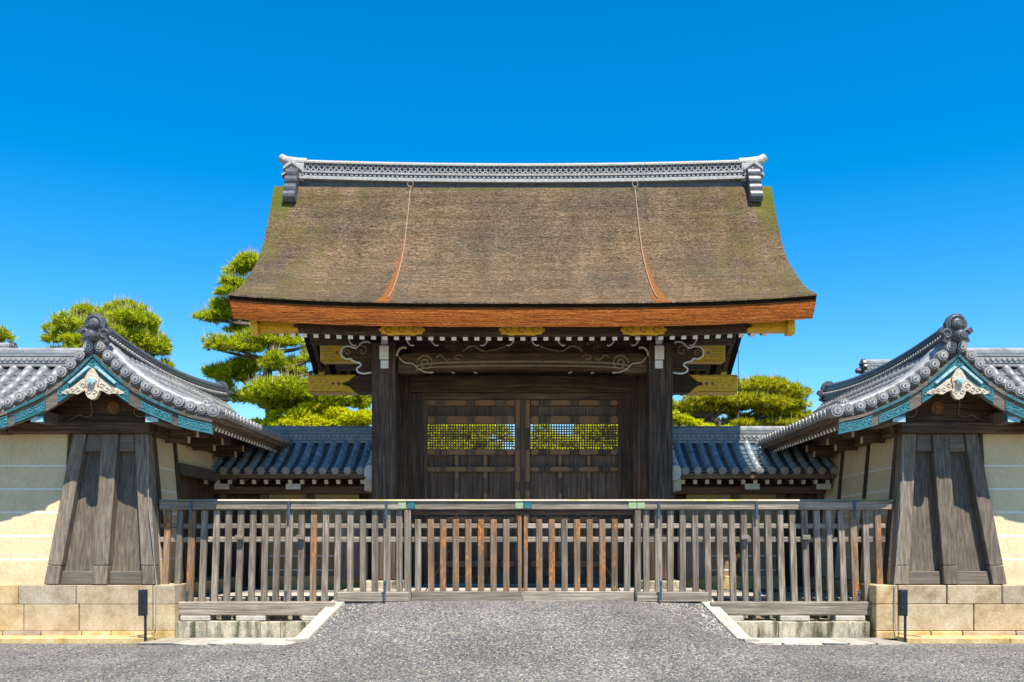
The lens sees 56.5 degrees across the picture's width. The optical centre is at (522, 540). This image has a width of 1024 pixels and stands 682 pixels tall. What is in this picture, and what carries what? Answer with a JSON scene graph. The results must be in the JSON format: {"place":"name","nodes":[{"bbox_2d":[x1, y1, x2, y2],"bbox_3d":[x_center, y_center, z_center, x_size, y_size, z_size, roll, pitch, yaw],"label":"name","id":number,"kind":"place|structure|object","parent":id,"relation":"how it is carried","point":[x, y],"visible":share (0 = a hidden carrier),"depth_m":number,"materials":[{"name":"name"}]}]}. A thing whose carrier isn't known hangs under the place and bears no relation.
{"place":"outdoors","nodes":[
{"label":"outdoors","id":0,"kind":"place"},
{"bbox_2d":[0,342,17,347],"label":"tiled hall","id":1,"kind":"structure","parent":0,"point":[9,345],"depth_m":29.89,"materials":[{"name":"grey tile"}]},
{"bbox_2d":[137,638,295,644],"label":"paving","id":2,"kind":"structure","parent":0,"point":[221,641],"depth_m":17.16,"materials":[{"name":"stone"}]},
{"bbox_2d":[0,584,1023,681],"bbox_3d":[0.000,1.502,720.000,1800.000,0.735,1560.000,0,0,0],"label":"gravel ground","id":3,"kind":"structure","parent":0,"point":[467,631],"depth_m":14.58,"materials":[{"name":"grey gravel"}]},
{"bbox_2d":[0,324,19,342],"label":"pine tree","id":4,"kind":"object","parent":3,"relation":"on","point":[4,334],"visible":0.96,"depth_m":33.09,"materials":[{"name":"green plant"}]},
{"bbox_2d":[38,292,175,367],"bbox_3d":[-14.531,-3.745,32.582,5.083,10.000,3.357,0,0,0],"label":"pine tree","id":5,"kind":"object","parent":3,"relation":"on","point":[135,323],"visible":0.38,"depth_m":32.55,"materials":[{"name":"green plant"}]},
{"bbox_2d":[138,590,147,641],"bbox_3d":[-6.860,1.375,17.192,0.140,0.990,0.096,0,0,0],"label":"marker post","id":6,"kind":"object","parent":3,"relation":"on","point":[142,602],"visible":0.96,"depth_m":17.15,"materials":[{"name":"metal"}]},
{"bbox_2d":[0,314,293,642],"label":"end wall","id":7,"kind":"structure","parent":3,"relation":"on","point":[108,398],"depth_m":17.97,"materials":[{"name":"grey wood"}]},
{"bbox_2d":[0,348,157,584],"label":"boundary wall","id":8,"kind":"structure","parent":7,"relation":"on","point":[33,467],"depth_m":18.17,"materials":[{"name":"beige paint"}]},
{"bbox_2d":[180,475,205,577],"bbox_3d":[-7.545,-0.210,21.050,0.070,2.680,3.100,0,0,0],"label":"recessed door","id":9,"kind":"structure","parent":7,"relation":"in","point":[191,487],"depth_m":21.84,"materials":[{"name":"brown wood"}]},
{"bbox_2d":[176,598,333,637],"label":"stone plinth","id":10,"kind":"structure","parent":3,"relation":"on","point":[234,626],"depth_m":17.86,"materials":[{"name":"beige stone"}]},
{"bbox_2d":[159,499,892,618],"bbox_3d":[0.053,0.357,18.492,14.056,2.305,0.943,0,0,0],"label":"wooden fence","id":11,"kind":"object","parent":10,"relation":"on","point":[767,608],"visible":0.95,"depth_m":18.22,"materials":[{"name":"grey wood"}]},
{"bbox_2d":[189,244,371,417],"bbox_3d":[-7.664,-4.247,30.949,6.521,11.005,3.522,0,0,0],"label":"pine tree","id":12,"kind":"object","parent":3,"relation":"on","point":[267,390],"visible":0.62,"depth_m":30.63,"materials":[{"name":"green plant"}]},
{"bbox_2d":[204,426,371,588],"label":"wall","id":13,"kind":"structure","parent":3,"relation":"on","point":[323,462],"depth_m":22.60,"materials":[{"name":"tile"}]},
{"bbox_2d":[232,494,259,586],"bbox_3d":[-6.630,-0.004,22.950,0.740,2.228,0.100,0,0,0],"label":"side door","id":14,"kind":"structure","parent":13,"relation":"in","point":[234,496],"depth_m":22.90,"materials":[{"name":"brown wood"}]},
{"bbox_2d":[249,401,371,425],"bbox_3d":[-6.871,-1.621,30.783,4.652,5.753,3.106,0,0,0],"label":"clipped shrub","id":15,"kind":"object","parent":3,"relation":"on","point":[309,414],"visible":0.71,"depth_m":29.93,"materials":[{"name":"green plant"}]},
{"bbox_2d":[285,599,345,642],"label":"kerb","id":16,"kind":"structure","parent":3,"relation":"on","point":[316,623],"depth_m":17.64,"materials":[{"name":"white stone"}]},
{"bbox_2d":[428,424,514,448],"bbox_3d":[-3.395,-2.292,38.200,5.911,7.106,3.207,0,0,23],"label":"broadleaf tree","id":17,"kind":"object","parent":3,"relation":"on","point":[467,435],"visible":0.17,"depth_m":37.70,"materials":[{"name":"green plant"}]},
{"bbox_2d":[228,154,816,591],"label":"palace gate","id":18,"kind":"structure","parent":3,"relation":"on","point":[416,298],"depth_m":22.28,"materials":[{"name":"brown wood"}]},
{"bbox_2d":[424,400,520,583],"bbox_3d":[-1.247,-1.206,23.351,2.434,4.512,0.118,0,0,0],"label":"door leaf","id":19,"kind":"structure","parent":18,"relation":"in","point":[450,473],"depth_m":23.33,"materials":[{"name":"brown wood"}]},
{"bbox_2d":[525,400,621,583],"bbox_3d":[1.247,-1.206,23.351,2.434,4.512,0.118,0,0,0],"label":"door leaf","id":20,"kind":"structure","parent":18,"relation":"in","point":[551,473],"depth_m":23.33,"materials":[{"name":"brown wood"}]},
{"bbox_2d":[513,424,617,448],"bbox_3d":[2.424,-2.003,37.931,5.828,6.516,3.158,0,0,0],"label":"broadleaf tree","id":21,"kind":"object","parent":3,"relation":"on","point":[575,437],"visible":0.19,"depth_m":37.72,"materials":[{"name":"green plant"}]},
{"bbox_2d":[673,410,732,425],"bbox_3d":[5.683,-1.486,30.488,2.267,5.484,1.248,0,0,0],"label":"clipped shrub","id":22,"kind":"object","parent":3,"relation":"on","point":[679,419],"visible":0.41,"depth_m":30.34,"materials":[{"name":"green plant"}]},
{"bbox_2d":[700,600,759,642],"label":"kerb","id":23,"kind":"structure","parent":3,"relation":"on","point":[729,624],"depth_m":17.64,"materials":[{"name":"white stone"}]},
{"bbox_2d":[673,368,814,425],"bbox_3d":[7.614,-2.404,32.934,5.480,7.324,2.666,0,0,0],"label":"pine tree","id":24,"kind":"object","parent":3,"relation":"on","point":[787,403],"visible":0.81,"depth_m":32.68,"materials":[{"name":"green plant"}]},
{"bbox_2d":[673,426,837,588],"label":"wall","id":25,"kind":"structure","parent":3,"relation":"on","point":[724,462],"depth_m":22.60,"materials":[{"name":"tile"}]},
{"bbox_2d":[786,494,813,586],"bbox_3d":[6.630,-0.004,22.950,0.740,2.228,0.100,0,0,0],"label":"side door","id":26,"kind":"structure","parent":25,"relation":"in","point":[788,496],"depth_m":22.90,"materials":[{"name":"brown wood"}]},
{"bbox_2d":[712,598,869,637],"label":"stone plinth","id":27,"kind":"structure","parent":3,"relation":"on","point":[810,626],"depth_m":17.86,"materials":[{"name":"beige stone"}]},
{"bbox_2d":[756,314,1023,642],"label":"end wall","id":28,"kind":"structure","parent":3,"relation":"on","point":[942,398],"depth_m":18.00,"materials":[{"name":"grey wood"}]},
{"bbox_2d":[892,348,1023,584],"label":"boundary wall","id":29,"kind":"structure","parent":28,"relation":"on","point":[1003,458],"depth_m":18.19,"materials":[{"name":"beige paint"}]},
{"bbox_2d":[898,590,907,642],"bbox_3d":[6.868,1.375,17.192,0.140,0.990,0.096,0,0,0],"label":"marker post","id":30,"kind":"object","parent":3,"relation":"on","point":[902,602],"visible":0.96,"depth_m":17.15,"materials":[{"name":"metal"}]},
{"bbox_2d":[0,0,1023,448],"label":"sky","id":31,"kind":"structure","parent":0,"point":[142,142],"materials":[{"name":"blue"}]},
{"bbox_2d":[194,592,850,598],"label":"court paving","id":32,"kind":"structure","parent":0,"point":[331,595],"depth_m":19.45,"materials":[{"name":"stone"}]},
{"bbox_2d":[750,638,907,644],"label":"paving","id":33,"kind":"structure","parent":0,"point":[824,641],"depth_m":17.16,"materials":[{"name":"stone"}]},
{"bbox_2d":[855,359,891,374],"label":"tiled hall","id":34,"kind":"structure","parent":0,"point":[866,365],"depth_m":29.89,"materials":[{"name":"grey tile"}]}
]}

